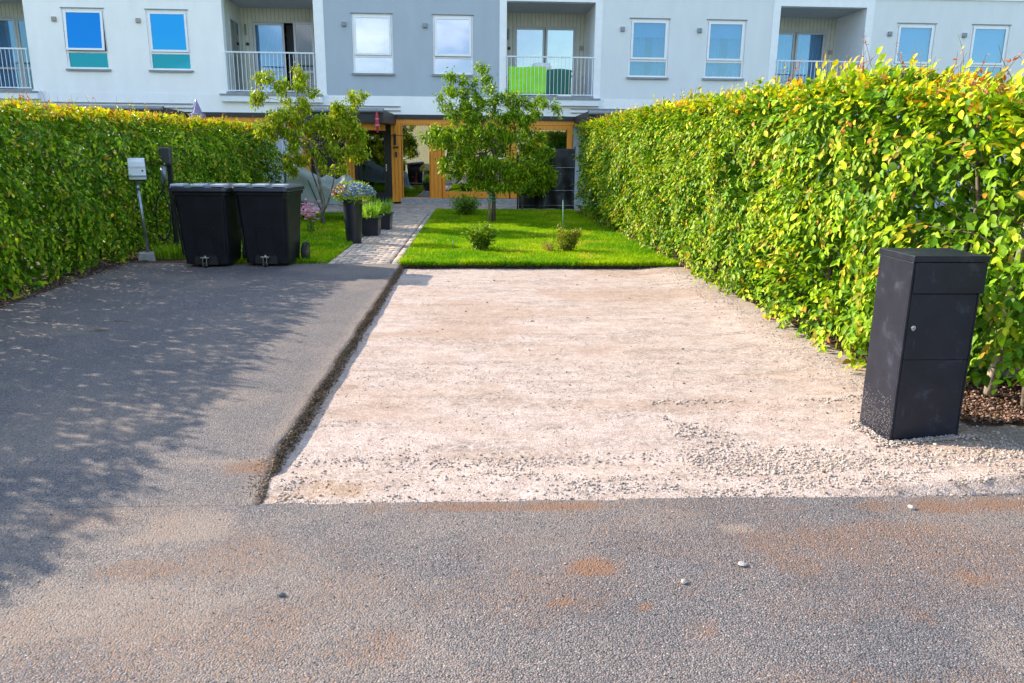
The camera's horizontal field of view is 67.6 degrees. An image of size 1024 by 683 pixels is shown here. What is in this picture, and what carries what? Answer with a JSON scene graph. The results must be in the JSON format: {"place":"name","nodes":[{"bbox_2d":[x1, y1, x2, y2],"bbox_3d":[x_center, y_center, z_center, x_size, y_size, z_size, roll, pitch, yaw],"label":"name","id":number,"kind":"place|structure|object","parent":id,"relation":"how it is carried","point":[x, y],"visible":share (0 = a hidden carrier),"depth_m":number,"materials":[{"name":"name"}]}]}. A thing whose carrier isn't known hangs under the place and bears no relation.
{"place":"outdoors","nodes":[
{"label":"outdoors","id":0,"kind":"place"},
{"bbox_2d":[0,227,241,307],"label":"soil bed","id":1,"kind":"object","parent":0,"point":[87,272],"visible":0.06,"depth_m":9.80,"materials":[{"name":"brown soil"}]},
{"bbox_2d":[126,157,155,261],"bbox_3d":[-5.485,-1.942,11.302,0.257,1.515,0.267,-6,15,-26],"label":"meter post","id":2,"kind":"object","parent":1,"relation":"on","point":[136,169],"visible":0.95,"depth_m":11.17,"materials":[{"name":"metal"}]},
{"bbox_2d":[0,86,286,299],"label":"hedge","id":3,"kind":"object","parent":1,"relation":"on","point":[216,150],"visible":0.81,"depth_m":10.45,"materials":[{"name":"green plant"}]},
{"bbox_2d":[146,258,186,262],"bbox_3d":[-5.038,-1.218,11.473,0.760,0.032,0.890,0,14,-3],"label":"soil bed","id":4,"kind":"object","parent":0,"point":[174,260],"visible":0.4,"depth_m":11.40,"materials":[{"name":"brown soil"}]},
{"bbox_2d":[150,241,185,258],"bbox_3d":[-5.127,-1.417,11.770,0.794,0.220,0.808,0,14,-3],"label":"grass tuft","id":5,"kind":"object","parent":4,"relation":"on","point":[169,252],"visible":0.63,"depth_m":11.54,"materials":[{"name":"green plant"}]},
{"bbox_2d":[0,263,401,507],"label":"driveway","id":6,"kind":"structure","parent":0,"point":[149,384],"depth_m":5.56,"materials":[{"name":"grey asphalt"}]},
{"bbox_2d":[301,203,584,263],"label":"brick path","id":7,"kind":"structure","parent":0,"point":[408,219],"depth_m":15.00,"materials":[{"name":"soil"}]},
{"bbox_2d":[331,180,375,243],"bbox_3d":[-2.817,-2.330,13.715,0.822,1.125,0.682,0,14,-3],"label":"flower pot","id":8,"kind":"object","parent":7,"relation":"on","point":[352,208],"visible":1,"depth_m":13.59,"materials":[{"name":"plastic"}]},
{"bbox_2d":[362,200,383,236],"bbox_3d":[-2.762,-2.476,15.137,0.591,0.730,0.982,-4,14,-17],"label":"planter","id":9,"kind":"object","parent":7,"relation":"on","point":[371,221],"visible":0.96,"depth_m":14.90,"materials":[{"name":"black plastic"}]},
{"bbox_2d":[372,196,394,229],"bbox_3d":[-2.731,-2.743,16.265,0.621,0.709,1.196,0,14,-3],"label":"planter","id":10,"kind":"object","parent":7,"relation":"on","point":[386,219],"visible":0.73,"depth_m":16.15,"materials":[{"name":"black plastic"}]},
{"bbox_2d":[0,0,1023,208],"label":"apartment building","id":11,"kind":"structure","parent":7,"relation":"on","point":[395,58],"depth_m":23.77,"materials":[{"name":"white paint"}]},
{"bbox_2d":[59,7,111,70],"bbox_3d":[-12.791,-9.004,23.062,1.315,2.110,0.455,0,14,-3],"label":"window","id":12,"kind":"structure","parent":11,"relation":"in","point":[84,29],"depth_m":22.87,"materials":[{"name":"blue glass"}]},
{"bbox_2d":[144,8,193,71],"bbox_3d":[-10.344,-9.013,23.196,1.315,2.110,0.420,0,14,-3],"label":"window","id":13,"kind":"structure","parent":11,"relation":"in","point":[168,29],"depth_m":23.05,"materials":[{"name":"blue glass"}]},
{"bbox_2d":[350,12,394,74],"bbox_3d":[-4.261,-9.025,23.488,1.315,2.110,0.420,0,14,-3],"label":"window","id":14,"kind":"structure","parent":11,"relation":"in","point":[372,33],"depth_m":23.34,"materials":[{"name":"white glass"}]},
{"bbox_2d":[355,125,392,201],"bbox_3d":[-4.379,-5.629,24.145,1.150,2.420,0.162,0,14,-3],"label":"door","id":15,"kind":"structure","parent":11,"relation":"in","point":[377,172],"depth_m":24.18,"materials":[{"name":"black paint"}]},
{"bbox_2d":[375,112,378,132],"bbox_3d":[-3.620,-5.931,20.530,0.110,0.620,0.184,0,14,-3],"label":"hanging ornament","id":16,"kind":"object","parent":11,"relation":"hanging from","point":[377,121],"visible":1,"depth_m":20.48,"materials":[{"name":"red fabric"}]},
{"bbox_2d":[401,124,430,197],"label":"patio window","id":17,"kind":"structure","parent":11,"relation":"in","point":[425,171],"depth_m":24.42,"materials":[{"name":"orange wood"}]},
{"bbox_2d":[432,14,473,76],"bbox_3d":[-1.814,-9.030,23.606,1.315,2.110,0.420,0,14,-3],"label":"window","id":18,"kind":"structure","parent":11,"relation":"in","point":[452,33],"depth_m":23.44,"materials":[{"name":"glass"}]},
{"bbox_2d":[442,124,509,197],"bbox_3d":[-1.152,-5.718,24.332,2.145,2.275,0.080,0,14,-3],"label":"patio window","id":19,"kind":"structure","parent":11,"relation":"in","point":[445,193],"depth_m":24.51,"materials":[{"name":"orange wood"}]},
{"bbox_2d":[509,66,545,93],"bbox_3d":[0.480,-8.126,23.762,1.170,0.815,0.020,0,14,-3],"label":"fabric screen","id":20,"kind":"object","parent":11,"relation":"attached to","point":[520,77],"visible":0.98,"depth_m":23.76,"materials":[{"name":"green fabric"}]},
{"bbox_2d":[510,125,572,198],"bbox_3d":[0.938,-5.722,24.433,1.960,2.275,0.080,0,14,-3],"label":"patio window","id":21,"kind":"structure","parent":11,"relation":"in","point":[569,128],"depth_m":24.20,"materials":[{"name":"orange wood"}]},
{"bbox_2d":[546,69,570,93],"bbox_3d":[1.459,-8.099,23.816,0.770,0.755,0.020,0,14,-3],"label":"fabric screen","id":22,"kind":"object","parent":11,"relation":"attached to","point":[564,87],"visible":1,"depth_m":23.82,"materials":[{"name":"teal fabric"}]},
{"bbox_2d":[626,17,670,78],"bbox_3d":[4.239,-9.041,23.897,1.315,2.110,0.420,0,14,-3],"label":"window","id":23,"kind":"structure","parent":11,"relation":"in","point":[657,29],"depth_m":23.86,"materials":[{"name":"blue glass"}]},
{"bbox_2d":[702,19,746,80],"bbox_3d":[6.636,-9.046,24.012,1.315,2.110,0.420,0,14,-3],"label":"window","id":24,"kind":"structure","parent":11,"relation":"in","point":[717,29],"depth_m":23.97,"materials":[{"name":"blue glass"}]},
{"bbox_2d":[775,69,792,86],"bbox_3d":[8.756,-8.341,24.769,0.532,1.050,0.454,0,14,-3],"label":"balcony chair","id":25,"kind":"object","parent":11,"relation":"on","point":[783,79],"visible":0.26,"depth_m":24.89,"materials":[{"name":"white fabric"}]},
{"bbox_2d":[893,22,936,66],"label":"window","id":26,"kind":"structure","parent":11,"relation":"in","point":[909,36],"depth_m":24.23,"materials":[{"name":"blue glass"}]},
{"bbox_2d":[966,24,1009,81],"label":"window","id":27,"kind":"structure","parent":11,"relation":"in","point":[985,39],"depth_m":24.35,"materials":[{"name":"blue glass"}]},
{"bbox_2d":[517,147,575,209],"bbox_3d":[0.996,-4.761,22.320,1.690,1.820,0.265,0,14,-3],"label":"cloth screen","id":28,"kind":"object","parent":7,"relation":"on","point":[565,167],"visible":0.48,"depth_m":22.40,"materials":[{"name":"fabric"}]},
{"bbox_2d":[0,494,1023,682],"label":"road","id":29,"kind":"structure","parent":0,"point":[729,648],"depth_m":2.87,"materials":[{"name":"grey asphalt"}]},
{"bbox_2d":[277,592,284,596],"bbox_3d":[-0.854,0.937,2.830,0.025,0.018,0.031,-10,17,-37],"label":"pebble","id":30,"kind":"object","parent":29,"relation":"on","point":[280,594],"visible":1,"depth_m":2.82,"materials":[{"name":"stone"}]},
{"bbox_2d":[738,561,745,565],"bbox_3d":[0.924,0.894,3.069,0.033,0.018,0.030,2,14,5],"label":"pebble","id":31,"kind":"object","parent":29,"relation":"on","point":[740,563],"visible":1,"depth_m":3.06,"materials":[{"name":"stone"}]},
{"bbox_2d":[2,202,1023,360],"bbox_3d":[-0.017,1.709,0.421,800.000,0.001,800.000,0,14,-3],"label":"ground","id":32,"kind":"structure","parent":0,"point":[923,214],"depth_m":20.45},
{"bbox_2d":[189,100,205,130],"bbox_3d":[-7.389,-4.237,18.188,0.500,2.900,0.500,0,14,-3],"label":"parasol","id":33,"kind":"object","parent":32,"relation":"on","point":[196,110],"visible":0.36,"depth_m":17.83,"materials":[{"name":"fabric"}]},
{"bbox_2d":[570,29,1023,408],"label":"hedge","id":34,"kind":"object","parent":32,"relation":"on","point":[638,176],"visible":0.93,"depth_m":6.69,"materials":[{"name":"green plant"}]},
{"bbox_2d":[396,208,680,268],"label":"lawn","id":35,"kind":"structure","parent":0,"point":[532,265],"depth_m":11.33,"materials":[{"name":"plant"}]},
{"bbox_2d":[447,190,481,214],"bbox_3d":[-1.229,-3.592,19.958,0.945,0.694,1.233,0,14,-3],"label":"shrub","id":36,"kind":"object","parent":35,"relation":"on","point":[462,204],"visible":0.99,"depth_m":19.86,"materials":[{"name":"green plant"}]},
{"bbox_2d":[461,220,501,249],"bbox_3d":[-0.548,-1.743,12.755,0.644,0.554,0.631,12,18,39],"label":"shrub","id":37,"kind":"object","parent":35,"relation":"on","point":[480,240],"visible":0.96,"depth_m":12.69,"materials":[{"name":"green plant"}]},
{"bbox_2d":[414,60,563,221],"bbox_3d":[-0.512,-4.555,17.633,3.467,3.657,1.589,0,14,-3],"label":"garden tree","id":38,"kind":"object","parent":35,"relation":"on","point":[470,166],"visible":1,"depth_m":17.38,"materials":[{"name":"green plant"}]},
{"bbox_2d":[487,190,495,201],"bbox_3d":[-0.479,-3.429,17.867,0.236,0.326,0.181,0,14,-3],"label":"tree tie","id":39,"kind":"object","parent":38,"relation":"attached to","point":[491,197],"visible":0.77,"depth_m":17.81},
{"bbox_2d":[488,189,490,221],"bbox_3d":[-0.533,-3.251,17.887,0.067,1.000,0.061,0,14,-3],"label":"tree stake","id":40,"kind":"object","parent":35,"relation":"on","point":[489,207],"visible":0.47,"depth_m":17.89,"materials":[{"name":"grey wood"}]},
{"bbox_2d":[513,144,558,209],"bbox_3d":[0.560,-4.683,21.906,1.597,1.884,1.257,-7,16,-29],"label":"garden tree","id":41,"kind":"object","parent":35,"relation":"on","point":[532,187],"visible":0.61,"depth_m":21.64,"materials":[{"name":"green plant"}]},
{"bbox_2d":[541,238,555,250],"bbox_3d":[0.621,-1.605,12.746,0.288,0.274,0.324,0,14,-3],"label":"shrub","id":42,"kind":"object","parent":35,"relation":"on","point":[548,247],"visible":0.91,"depth_m":12.71,"materials":[{"name":"yellow plant"}]},
{"bbox_2d":[553,222,582,250],"bbox_3d":[0.918,-1.739,12.783,0.517,0.542,0.499,0,14,-3],"label":"shrub","id":43,"kind":"object","parent":35,"relation":"on","point":[572,239],"visible":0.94,"depth_m":12.71,"materials":[{"name":"green plant"}]},
{"bbox_2d":[532,63,550,95],"bbox_3d":[0.920,-8.291,24.292,0.620,1.030,0.500,0,14,-3],"label":"storage bag","id":44,"kind":"object","parent":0,"point":[548,66],"visible":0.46,"depth_m":23.98,"materials":[{"name":"grey plastic"}]},
{"bbox_2d":[262,266,1023,506],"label":"gravel bed","id":45,"kind":"object","parent":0,"point":[412,349],"visible":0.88,"depth_m":5.28,"materials":[{"name":"beige gravel"}]},
{"bbox_2d":[232,264,683,503],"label":"soil crumbs","id":46,"kind":"object","parent":45,"relation":"on","point":[338,366],"visible":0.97,"depth_m":6.08,"materials":[{"name":"soil"}]},
{"bbox_2d":[859,248,989,440],"bbox_3d":[2.395,0.031,4.490,0.428,1.117,0.384,0,14,-3],"label":"parcel box","id":47,"kind":"object","parent":45,"relation":"on","point":[926,301],"visible":0.86,"depth_m":4.35,"materials":[{"name":"metal"}]},
{"bbox_2d":[903,294,976,359],"bbox_3d":[2.399,-0.077,4.280,0.376,0.374,0.028,0,14,-3],"label":"door","id":48,"kind":"structure","parent":47,"relation":"in","point":[939,326],"depth_m":4.28,"materials":[{"name":"metal"}]},
{"bbox_2d":[581,213,728,264],"bbox_3d":[2.682,-2.384,16.509,1.450,0.044,10.290,0,14,-3],"label":"soil bed","id":49,"kind":"object","parent":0,"point":[676,252],"visible":0.04,"depth_m":13.21,"materials":[{"name":"brown soil"}]},
{"bbox_2d":[683,265,1023,378],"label":"soil bed","id":50,"kind":"object","parent":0,"point":[840,349],"visible":0.03,"depth_m":7.12,"materials":[{"name":"brown soil"}]},
{"bbox_2d":[0,242,1023,423],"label":"leaf litter","id":51,"kind":"object","parent":50,"relation":"on","point":[988,411],"visible":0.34,"depth_m":5.01,"materials":[{"name":"plant"}]},
{"bbox_2d":[960,382,1023,425],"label":"soil bed","id":52,"kind":"object","parent":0,"point":[971,422],"visible":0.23,"depth_m":4.66,"materials":[{"name":"brown soil"}]},
{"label":"lawn","id":53,"kind":"structure","parent":0,"visible":0},
{"bbox_2d":[155,148,179,245],"bbox_3d":[-5.462,-2.206,12.074,0.183,1.660,0.333,12,18,40],"label":"car charger","id":54,"kind":"object","parent":53,"relation":"on","point":[165,154],"visible":0.95,"depth_m":12.06,"materials":[{"name":"plastic"}]},
{"bbox_2d":[233,211,362,263],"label":"lawn grass","id":55,"kind":"structure","parent":53,"relation":"on","point":[322,252],"depth_m":14.12,"materials":[{"name":"green plant"}]},
{"bbox_2d":[248,62,371,224],"bbox_3d":[-4.386,-4.303,16.823,2.697,3.486,1.092,0,14,-3],"label":"garden tree","id":56,"kind":"object","parent":53,"relation":"on","point":[326,127],"visible":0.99,"depth_m":16.57,"materials":[{"name":"green plant"}]},
{"bbox_2d":[301,198,319,232],"bbox_3d":[-4.063,-2.489,15.254,0.520,0.744,0.453,0,14,-3],"label":"flowering plant","id":57,"kind":"object","parent":53,"relation":"on","point":[309,228],"visible":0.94,"depth_m":15.26,"materials":[{"name":"pink plant"}]},
{"bbox_2d":[286,163,366,216],"bbox_3d":[-4.382,-3.543,18.118,2.002,1.365,0.950,0,14,-3],"label":"covered furniture","id":58,"kind":"object","parent":53,"relation":"on","point":[310,193],"visible":0.42,"depth_m":17.75,"materials":[{"name":"grey fabric"}]},
{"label":"lawn","id":59,"kind":"structure","parent":0,"visible":0},
{"bbox_2d":[168,183,246,267],"bbox_3d":[-4.269,-1.665,10.864,0.844,1.152,0.890,0,14,-1],"label":"wheelie bin","id":60,"kind":"object","parent":59,"relation":"on","point":[208,222],"visible":0.82,"depth_m":10.54,"materials":[{"name":"plastic"}]},
{"bbox_2d":[231,183,309,266],"bbox_3d":[-3.454,-1.689,10.991,0.844,1.152,0.890,1,14,2],"label":"wheelie bin","id":61,"kind":"object","parent":59,"relation":"on","point":[269,216],"visible":0.98,"depth_m":10.68,"materials":[{"name":"plastic"}]}
]}

